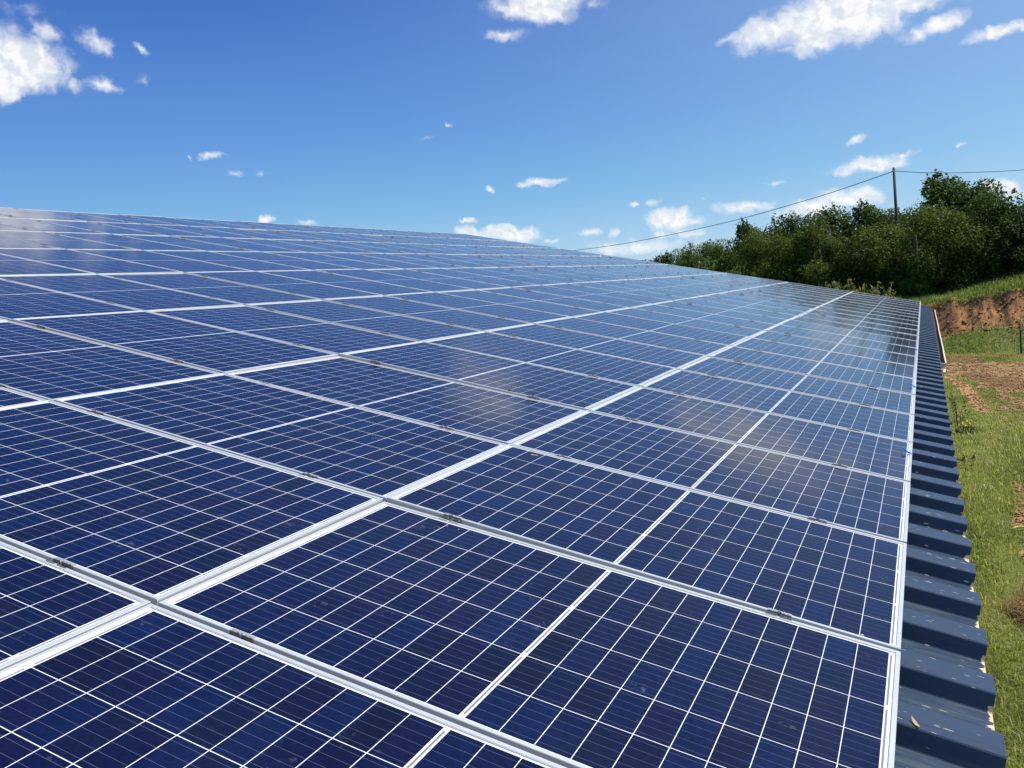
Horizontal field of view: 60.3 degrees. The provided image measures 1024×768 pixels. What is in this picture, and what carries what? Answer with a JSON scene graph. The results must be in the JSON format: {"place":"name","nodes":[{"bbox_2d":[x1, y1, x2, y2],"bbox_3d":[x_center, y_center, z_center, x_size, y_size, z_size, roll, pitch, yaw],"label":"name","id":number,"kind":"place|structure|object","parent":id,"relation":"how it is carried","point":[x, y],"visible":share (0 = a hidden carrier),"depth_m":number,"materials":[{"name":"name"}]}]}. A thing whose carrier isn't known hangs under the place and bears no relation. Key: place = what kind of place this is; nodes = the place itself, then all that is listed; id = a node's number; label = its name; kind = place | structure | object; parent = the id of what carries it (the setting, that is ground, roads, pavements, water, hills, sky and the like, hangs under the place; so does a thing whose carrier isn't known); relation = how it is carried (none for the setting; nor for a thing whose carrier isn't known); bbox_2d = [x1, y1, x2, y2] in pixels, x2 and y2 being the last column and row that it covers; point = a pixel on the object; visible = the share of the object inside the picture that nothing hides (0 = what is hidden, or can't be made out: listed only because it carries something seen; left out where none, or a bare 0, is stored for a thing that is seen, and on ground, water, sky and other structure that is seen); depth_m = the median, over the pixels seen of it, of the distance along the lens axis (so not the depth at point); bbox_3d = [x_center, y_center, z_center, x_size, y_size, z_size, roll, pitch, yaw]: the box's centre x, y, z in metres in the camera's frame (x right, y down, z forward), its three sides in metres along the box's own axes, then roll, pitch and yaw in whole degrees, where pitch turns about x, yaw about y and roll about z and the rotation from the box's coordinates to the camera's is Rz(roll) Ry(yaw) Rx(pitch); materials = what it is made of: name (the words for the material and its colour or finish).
{"place":"outdoors","nodes":[
{"label":"outdoors","id":0,"kind":"place"},
{"bbox_2d":[0,0,1023,264],"label":"sky","id":1,"kind":"structure","parent":0,"point":[576,125],"materials":[{"name":"blue"}]},
{"bbox_2d":[895,254,1023,767],"bbox_3d":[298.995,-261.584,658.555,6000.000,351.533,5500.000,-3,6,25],"label":"ground","id":2,"kind":"structure","parent":0,"point":[995,316],"depth_m":37.01,"materials":[{"name":"green plant"}]},
{"bbox_2d":[674,238,721,268],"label":"broadleaf tree","id":3,"kind":"object","parent":2,"relation":"on","point":[688,261],"visible":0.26,"depth_m":105.83,"materials":[{"name":"green plant"}]},
{"bbox_2d":[721,219,769,275],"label":"broadleaf tree","id":4,"kind":"object","parent":2,"relation":"on","point":[746,227],"visible":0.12,"depth_m":80.46,"materials":[{"name":"green plant"}]},
{"bbox_2d":[725,226,807,282],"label":"broadleaf tree","id":5,"kind":"object","parent":2,"relation":"on","point":[753,250],"visible":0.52,"depth_m":64.13,"materials":[{"name":"green plant"}]},
{"bbox_2d":[736,210,812,275],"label":"broadleaf tree","id":6,"kind":"object","parent":2,"relation":"on","point":[788,223],"visible":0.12,"depth_m":76.64,"materials":[{"name":"green plant"}]},
{"bbox_2d":[777,214,861,288],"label":"broadleaf tree","id":7,"kind":"object","parent":2,"relation":"on","point":[813,264],"visible":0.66,"depth_m":62.19,"materials":[{"name":"green plant"}]},
{"bbox_2d":[801,202,868,244],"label":"broadleaf tree","id":8,"kind":"object","parent":2,"relation":"on","point":[836,227],"visible":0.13,"depth_m":73.25,"materials":[{"name":"green plant"}]},
{"bbox_2d":[832,199,910,246],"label":"broadleaf tree","id":9,"kind":"object","parent":2,"relation":"on","point":[871,214],"visible":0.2,"depth_m":72.12,"materials":[{"name":"green plant"}]},
{"bbox_2d":[826,219,920,292],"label":"broadleaf tree","id":10,"kind":"object","parent":2,"relation":"on","point":[881,246],"visible":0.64,"depth_m":59.42,"materials":[{"name":"green plant"}]},
{"bbox_2d":[754,243,1023,296],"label":"undergrowth","id":11,"kind":"object","parent":2,"relation":"on","point":[1002,271],"visible":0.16,"depth_m":58.01,"materials":[{"name":"green plant"}]},
{"bbox_2d":[897,267,934,296],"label":"leafy bush","id":12,"kind":"object","parent":2,"relation":"on","point":[910,286],"visible":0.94,"depth_m":55.07,"materials":[{"name":"green plant"}]},
{"bbox_2d":[884,197,993,293],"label":"broadleaf tree","id":13,"kind":"object","parent":2,"relation":"on","point":[932,227],"visible":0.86,"depth_m":55.10,"materials":[{"name":"green plant"}]},
{"bbox_2d":[868,267,1023,354],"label":"bank grass","id":14,"kind":"structure","parent":2,"relation":"on","point":[998,287],"depth_m":51.24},
{"bbox_2d":[894,305,1006,767],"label":"farm shed","id":15,"kind":"structure","parent":2,"relation":"on","point":[946,695],"depth_m":2.78,"materials":[{"name":"blue metal"}]},
{"bbox_2d":[0,387,44,407],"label":"solar panel","id":16,"kind":"object","parent":15,"relation":"attached to","point":[9,397],"visible":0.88,"depth_m":3.62,"materials":[{"name":"glass"}]},
{"bbox_2d":[0,207,82,220],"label":"solar panel","id":17,"kind":"object","parent":15,"relation":"attached to","point":[20,213],"visible":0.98,"depth_m":13.04,"materials":[{"name":"glass"}]},
{"bbox_2d":[0,254,95,275],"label":"solar panel","id":18,"kind":"object","parent":15,"relation":"attached to","point":[11,265],"visible":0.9,"depth_m":7.51,"materials":[{"name":"glass"}]},
{"bbox_2d":[0,217,108,233],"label":"solar panel","id":19,"kind":"object","parent":15,"relation":"attached to","point":[36,225],"visible":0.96,"depth_m":11.49,"materials":[{"name":"glass"}]},
{"bbox_2d":[0,230,136,249],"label":"solar panel","id":20,"kind":"object","parent":15,"relation":"attached to","point":[52,240],"visible":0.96,"depth_m":9.94,"materials":[{"name":"glass"}]},
{"bbox_2d":[0,279,140,320],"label":"solar panel","id":21,"kind":"object","parent":15,"relation":"attached to","point":[19,300],"visible":0.89,"depth_m":5.94,"materials":[{"name":"glass"}]},
{"bbox_2d":[0,541,150,670],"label":"solar panel","id":22,"kind":"object","parent":15,"relation":"attached to","point":[45,605],"visible":0.88,"depth_m":2.03,"materials":[{"name":"glass"}]},
{"bbox_2d":[21,209,137,223],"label":"solar panel","id":23,"kind":"object","parent":15,"relation":"attached to","point":[78,216],"visible":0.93,"depth_m":13.95,"materials":[{"name":"glass"}]},
{"bbox_2d":[0,248,182,273],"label":"solar panel","id":24,"kind":"object","parent":15,"relation":"attached to","point":[87,262],"visible":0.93,"depth_m":8.38,"materials":[{"name":"glass"}]},
{"bbox_2d":[32,219,166,235],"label":"solar panel","id":25,"kind":"object","parent":15,"relation":"attached to","point":[103,228],"visible":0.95,"depth_m":12.38,"materials":[{"name":"glass"}]},
{"bbox_2d":[0,321,218,400],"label":"solar panel","id":26,"kind":"object","parent":15,"relation":"attached to","point":[43,364],"visible":0.86,"depth_m":4.36,"materials":[{"name":"glass"}]},
{"bbox_2d":[0,274,243,310],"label":"solar panel","id":27,"kind":"object","parent":15,"relation":"attached to","point":[126,293],"visible":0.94,"depth_m":6.82,"materials":[{"name":"glass"}]},
{"bbox_2d":[48,232,204,250],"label":"solar panel","id":28,"kind":"object","parent":15,"relation":"attached to","point":[126,241],"visible":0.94,"depth_m":10.83,"materials":[{"name":"glass"}]},
{"bbox_2d":[73,212,184,225],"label":"solar panel","id":29,"kind":"object","parent":15,"relation":"attached to","point":[128,219],"visible":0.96,"depth_m":14.83,"materials":[{"name":"glass"}]},
{"bbox_2d":[88,221,214,236],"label":"solar panel","id":30,"kind":"object","parent":15,"relation":"attached to","point":[154,229],"visible":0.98,"depth_m":13.28,"materials":[{"name":"glass"}]},
{"bbox_2d":[69,249,251,272],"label":"solar panel","id":31,"kind":"object","parent":15,"relation":"attached to","point":[182,264],"visible":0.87,"depth_m":9.29,"materials":[{"name":"glass"}]},
{"bbox_2d":[11,310,337,373],"bbox_3d":[-2.017,-0.268,5.299,1.634,0.051,1.007,12,12,23],"label":"solar panel","id":32,"kind":"object","parent":15,"relation":"attached to","point":[203,346],"visible":0.97,"depth_m":5.24,"materials":[{"name":"glass"}]},
{"bbox_2d":[116,234,252,250],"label":"solar panel","id":33,"kind":"object","parent":15,"relation":"attached to","point":[189,243],"visible":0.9,"depth_m":11.75,"materials":[{"name":"glass"}]},
{"bbox_2d":[0,400,382,605],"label":"solar panel","id":34,"kind":"object","parent":15,"relation":"attached to","point":[154,517],"visible":0.94,"depth_m":2.73,"materials":[{"name":"glass"}]},
{"bbox_2d":[145,224,261,238],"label":"solar panel","id":35,"kind":"object","parent":15,"relation":"attached to","point":[203,231],"visible":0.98,"depth_m":14.18,"materials":[{"name":"glass"}]},
{"bbox_2d":[99,273,320,304],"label":"solar panel","id":36,"kind":"object","parent":15,"relation":"attached to","point":[244,294],"visible":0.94,"depth_m":7.72,"materials":[{"name":"glass"}]},
{"bbox_2d":[146,250,309,270],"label":"solar panel","id":37,"kind":"object","parent":15,"relation":"attached to","point":[233,261],"visible":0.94,"depth_m":10.19,"materials":[{"name":"glass"}]},
{"bbox_2d":[170,235,302,251],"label":"solar panel","id":38,"kind":"object","parent":15,"relation":"attached to","point":[240,244],"visible":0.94,"depth_m":12.61,"materials":[{"name":"glass"}]},
{"bbox_2d":[193,226,299,239],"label":"solar panel","id":39,"kind":"object","parent":15,"relation":"attached to","point":[247,233],"visible":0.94,"depth_m":15.08,"materials":[{"name":"glass"}]},
{"bbox_2d":[54,373,506,501],"bbox_3d":[-0.964,0.181,3.758,1.634,0.051,1.007,12,12,23],"label":"solar panel","id":40,"kind":"object","parent":15,"relation":"attached to","point":[375,453],"visible":0.92,"depth_m":3.68,"materials":[{"name":"glass"}]},
{"bbox_2d":[0,604,565,767],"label":"solar panel","id":41,"kind":"object","parent":15,"relation":"attached to","point":[151,686],"visible":1,"depth_m":1.71,"materials":[{"name":"glass"}]},
{"bbox_2d":[149,305,417,355],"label":"solar panel","id":42,"kind":"object","parent":15,"relation":"attached to","point":[339,340],"visible":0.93,"depth_m":6.17,"materials":[{"name":"glass"}]},
{"bbox_2d":[185,271,382,299],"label":"solar panel","id":43,"kind":"object","parent":15,"relation":"attached to","point":[321,291],"visible":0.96,"depth_m":8.61,"materials":[{"name":"glass"}]},
{"bbox_2d":[210,251,357,269],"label":"solar panel","id":44,"kind":"object","parent":15,"relation":"attached to","point":[286,260],"visible":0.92,"depth_m":11.11,"materials":[{"name":"glass"}]},
{"bbox_2d":[223,237,344,252],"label":"solar panel","id":45,"kind":"object","parent":15,"relation":"attached to","point":[303,248],"visible":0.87,"depth_m":13.57,"materials":[{"name":"glass"}]},
{"bbox_2d":[268,239,378,252],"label":"solar panel","id":46,"kind":"object","parent":15,"relation":"attached to","point":[325,246],"visible":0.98,"depth_m":14.45,"materials":[{"name":"glass"}]},
{"bbox_2d":[266,252,402,268],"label":"solar panel","id":47,"kind":"object","parent":15,"relation":"attached to","point":[334,260],"visible":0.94,"depth_m":12.00,"materials":[{"name":"glass"}]},
{"bbox_2d":[259,270,431,295],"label":"solar panel","id":48,"kind":"object","parent":15,"relation":"attached to","point":[376,287],"visible":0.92,"depth_m":9.54,"materials":[{"name":"glass"}]},
{"bbox_2d":[306,240,412,253],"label":"solar panel","id":49,"kind":"object","parent":15,"relation":"attached to","point":[358,246],"visible":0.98,"depth_m":15.36,"materials":[{"name":"glass"}]},
{"bbox_2d":[246,300,481,340],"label":"solar panel","id":50,"kind":"object","parent":15,"relation":"attached to","point":[411,328],"visible":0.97,"depth_m":7.06,"materials":[{"name":"glass"}]},
{"bbox_2d":[310,252,435,268],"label":"solar panel","id":51,"kind":"object","parent":15,"relation":"attached to","point":[376,260],"visible":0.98,"depth_m":12.91,"materials":[{"name":"glass"}]},
{"bbox_2d":[315,269,474,291],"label":"solar panel","id":52,"kind":"object","parent":15,"relation":"attached to","point":[410,282],"visible":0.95,"depth_m":10.43,"materials":[{"name":"glass"}]},
{"bbox_2d":[227,356,585,443],"bbox_3d":[-0.545,0.061,4.659,1.635,0.051,1.007,12,12,23],"label":"solar panel","id":53,"kind":"object","parent":15,"relation":"attached to","point":[494,415],"visible":0.88,"depth_m":4.60,"materials":[{"name":"glass"}]},
{"bbox_2d":[348,252,467,267],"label":"solar panel","id":54,"kind":"object","parent":15,"relation":"attached to","point":[411,260],"visible":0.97,"depth_m":13.79,"materials":[{"name":"glass"}]},
{"bbox_2d":[323,296,531,330],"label":"solar panel","id":55,"kind":"object","parent":15,"relation":"attached to","point":[444,315],"visible":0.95,"depth_m":7.97,"materials":[{"name":"glass"}]},
{"bbox_2d":[366,269,507,289],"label":"solar panel","id":56,"kind":"object","parent":15,"relation":"attached to","point":[476,285],"visible":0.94,"depth_m":11.36,"materials":[{"name":"glass"}]},
{"bbox_2d":[385,253,494,267],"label":"solar panel","id":57,"kind":"object","parent":15,"relation":"attached to","point":[445,261],"visible":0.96,"depth_m":14.69,"materials":[{"name":"glass"}]},
{"bbox_2d":[404,268,536,286],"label":"solar panel","id":58,"kind":"object","parent":15,"relation":"attached to","point":[474,277],"visible":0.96,"depth_m":12.24,"materials":[{"name":"glass"}]},
{"bbox_2d":[384,292,570,322],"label":"solar panel","id":59,"kind":"object","parent":15,"relation":"attached to","point":[486,308],"visible":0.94,"depth_m":8.87,"materials":[{"name":"glass"}]},
{"bbox_2d":[341,341,638,409],"bbox_3d":[-0.125,-0.071,5.556,1.635,0.052,1.007,12,12,23],"label":"solar panel","id":60,"kind":"object","parent":15,"relation":"attached to","point":[548,384],"visible":0.96,"depth_m":5.49,"materials":[{"name":"glass"}]},
{"bbox_2d":[442,267,562,284],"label":"solar panel","id":61,"kind":"object","parent":15,"relation":"attached to","point":[519,278],"visible":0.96,"depth_m":13.14,"materials":[{"name":"glass"}]},
{"bbox_2d":[438,290,600,316],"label":"solar panel","id":62,"kind":"object","parent":15,"relation":"attached to","point":[566,310],"visible":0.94,"depth_m":9.81,"materials":[{"name":"glass"}]},
{"bbox_2d":[158,501,900,767],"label":"solar panel","id":63,"kind":"object","parent":15,"relation":"attached to","point":[565,660],"visible":0.92,"depth_m":2.13,"materials":[{"name":"glass"}]},
{"bbox_2d":[477,267,585,282],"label":"solar panel","id":64,"kind":"object","parent":15,"relation":"attached to","point":[532,275],"visible":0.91,"depth_m":14.09,"materials":[{"name":"glass"}]},
{"bbox_2d":[425,331,677,386],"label":"solar panel","id":65,"kind":"object","parent":15,"relation":"attached to","point":[617,369],"visible":0.89,"depth_m":6.43,"materials":[{"name":"glass"}]},
{"bbox_2d":[499,267,607,281],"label":"solar panel","id":66,"kind":"object","parent":15,"relation":"attached to","point":[556,274],"visible":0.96,"depth_m":14.94,"materials":[{"name":"glass"}]},
{"bbox_2d":[478,287,629,311],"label":"solar panel","id":67,"kind":"object","parent":15,"relation":"attached to","point":[562,300],"visible":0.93,"depth_m":10.69,"materials":[{"name":"glass"}]},
{"bbox_2d":[523,266,624,280],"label":"solar panel","id":68,"kind":"object","parent":15,"relation":"attached to","point":[577,273],"visible":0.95,"depth_m":15.83,"materials":[{"name":"glass"}]},
{"bbox_2d":[512,285,651,307],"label":"solar panel","id":69,"kind":"object","parent":15,"relation":"attached to","point":[584,295],"visible":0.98,"depth_m":11.59,"materials":[{"name":"glass"}]},
{"bbox_2d":[486,323,706,368],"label":"solar panel","id":70,"kind":"object","parent":15,"relation":"attached to","point":[668,357],"visible":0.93,"depth_m":7.33,"materials":[{"name":"glass"}]},
{"bbox_2d":[545,283,671,303],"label":"solar panel","id":71,"kind":"object","parent":15,"relation":"attached to","point":[628,296],"visible":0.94,"depth_m":12.53,"materials":[{"name":"glass"}]},
{"bbox_2d":[568,282,683,299],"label":"solar panel","id":72,"kind":"object","parent":15,"relation":"attached to","point":[628,290],"visible":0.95,"depth_m":13.42,"materials":[{"name":"glass"}]},
{"bbox_2d":[534,317,729,356],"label":"solar panel","id":73,"kind":"object","parent":15,"relation":"attached to","point":[690,345],"visible":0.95,"depth_m":8.23,"materials":[{"name":"glass"}]},
{"bbox_2d":[387,444,906,650],"bbox_3d":[0.507,0.503,3.116,1.634,0.051,1.007,12,12,23],"label":"solar panel","id":74,"kind":"object","parent":15,"relation":"attached to","point":[839,580],"visible":0.99,"depth_m":3.01,"materials":[{"name":"glass"}]},
{"bbox_2d":[593,281,702,297],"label":"solar panel","id":75,"kind":"object","parent":15,"relation":"attached to","point":[652,289],"visible":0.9,"depth_m":14.31,"materials":[{"name":"glass"}]},
{"bbox_2d":[576,311,748,345],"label":"solar panel","id":76,"kind":"object","parent":15,"relation":"attached to","point":[725,338],"visible":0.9,"depth_m":9.15,"materials":[{"name":"glass"}]},
{"bbox_2d":[610,279,714,295],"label":"solar panel","id":77,"kind":"object","parent":15,"relation":"attached to","point":[671,288],"visible":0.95,"depth_m":15.23,"materials":[{"name":"glass"}]},
{"bbox_2d":[605,308,763,336],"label":"solar panel","id":78,"kind":"object","parent":15,"relation":"attached to","point":[693,322],"visible":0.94,"depth_m":10.07,"materials":[{"name":"glass"}]},
{"bbox_2d":[631,304,775,330],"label":"solar panel","id":79,"kind":"object","parent":15,"relation":"attached to","point":[711,317],"visible":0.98,"depth_m":10.95,"materials":[{"name":"glass"}]},
{"bbox_2d":[511,410,909,542],"bbox_3d":[0.927,0.379,4.015,1.634,0.053,1.007,12,12,23],"label":"solar panel","id":80,"kind":"object","parent":15,"relation":"attached to","point":[859,501],"visible":0.94,"depth_m":3.94,"materials":[{"name":"glass"}]},
{"bbox_2d":[656,301,786,324],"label":"solar panel","id":81,"kind":"object","parent":15,"relation":"attached to","point":[730,313],"visible":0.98,"depth_m":11.86,"materials":[{"name":"glass"}]},
{"bbox_2d":[672,298,796,319],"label":"solar panel","id":82,"kind":"object","parent":15,"relation":"attached to","point":[736,308],"visible":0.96,"depth_m":12.75,"materials":[{"name":"glass"}]},
{"bbox_2d":[692,296,805,315],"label":"solar panel","id":83,"kind":"object","parent":15,"relation":"attached to","point":[755,306],"visible":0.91,"depth_m":13.67,"materials":[{"name":"glass"}]},
{"bbox_2d":[588,387,912,481],"bbox_3d":[1.347,0.253,4.914,1.634,0.051,1.007,12,12,23],"label":"solar panel","id":84,"kind":"object","parent":15,"relation":"attached to","point":[858,450],"visible":0.94,"depth_m":4.86,"materials":[{"name":"glass"}]},
{"bbox_2d":[704,293,812,311],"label":"solar panel","id":85,"kind":"object","parent":15,"relation":"attached to","point":[765,303],"visible":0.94,"depth_m":14.58,"materials":[{"name":"glass"}]},
{"bbox_2d":[641,369,913,441],"bbox_3d":[1.766,0.126,5.813,1.634,0.051,1.007,12,12,23],"label":"solar panel","id":86,"kind":"object","parent":15,"relation":"attached to","point":[853,416],"visible":0.94,"depth_m":5.77,"materials":[{"name":"glass"}]},
{"bbox_2d":[680,357,915,414],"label":"solar panel","id":87,"kind":"object","parent":15,"relation":"attached to","point":[828,388],"visible":0.93,"depth_m":6.68,"materials":[{"name":"glass"}]},
{"bbox_2d":[708,346,915,394],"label":"solar panel","id":88,"kind":"object","parent":15,"relation":"attached to","point":[890,382],"visible":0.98,"depth_m":7.58,"materials":[{"name":"glass"}]},
{"bbox_2d":[732,337,916,378],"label":"solar panel","id":89,"kind":"object","parent":15,"relation":"attached to","point":[875,365],"visible":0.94,"depth_m":8.50,"materials":[{"name":"glass"}]},
{"bbox_2d":[751,331,917,365],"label":"solar panel","id":90,"kind":"object","parent":15,"relation":"attached to","point":[842,348],"visible":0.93,"depth_m":9.41,"materials":[{"name":"glass"}]},
{"bbox_2d":[765,324,917,356],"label":"solar panel","id":91,"kind":"object","parent":15,"relation":"attached to","point":[843,339],"visible":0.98,"depth_m":10.29,"materials":[{"name":"glass"}]},
{"bbox_2d":[779,319,918,347],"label":"solar panel","id":92,"kind":"object","parent":15,"relation":"attached to","point":[855,333],"visible":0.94,"depth_m":11.21,"materials":[{"name":"glass"}]},
{"bbox_2d":[791,316,918,340],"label":"solar panel","id":93,"kind":"object","parent":15,"relation":"attached to","point":[861,328],"visible":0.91,"depth_m":12.16,"materials":[{"name":"glass"}]},
{"bbox_2d":[800,313,918,335],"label":"solar panel","id":94,"kind":"object","parent":15,"relation":"attached to","point":[869,325],"visible":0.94,"depth_m":13.03,"materials":[{"name":"glass"}]},
{"bbox_2d":[806,309,918,329],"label":"solar panel","id":95,"kind":"object","parent":15,"relation":"attached to","point":[863,319],"visible":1,"depth_m":13.90,"materials":[{"name":"glass"}]},
{"bbox_2d":[815,306,919,325],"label":"solar panel","id":96,"kind":"object","parent":15,"relation":"attached to","point":[886,318],"visible":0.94,"depth_m":14.82,"materials":[{"name":"glass"}]},
{"bbox_2d":[891,168,1016,255],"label":"broadleaf tree","id":97,"kind":"object","parent":2,"relation":"on","point":[962,195],"visible":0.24,"depth_m":64.93,"materials":[{"name":"green plant"}]},
{"bbox_2d":[942,354,1023,559],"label":"soil clods","id":98,"kind":"object","parent":2,"relation":"on","point":[995,384],"visible":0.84,"depth_m":36.37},
{"bbox_2d":[946,188,1023,278],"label":"broadleaf tree","id":99,"kind":"object","parent":2,"relation":"on","point":[1002,215],"visible":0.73,"depth_m":55.36,"materials":[{"name":"green plant"}]},
{"bbox_2d":[988,582,1023,629],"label":"dry tussock","id":100,"kind":"object","parent":2,"relation":"on","point":[1019,605],"visible":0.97,"depth_m":12.85,"materials":[{"name":"beige plant"}]},
{"bbox_2d":[942,348,1023,767],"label":"grass","id":101,"kind":"structure","parent":0,"point":[1010,459],"depth_m":17.79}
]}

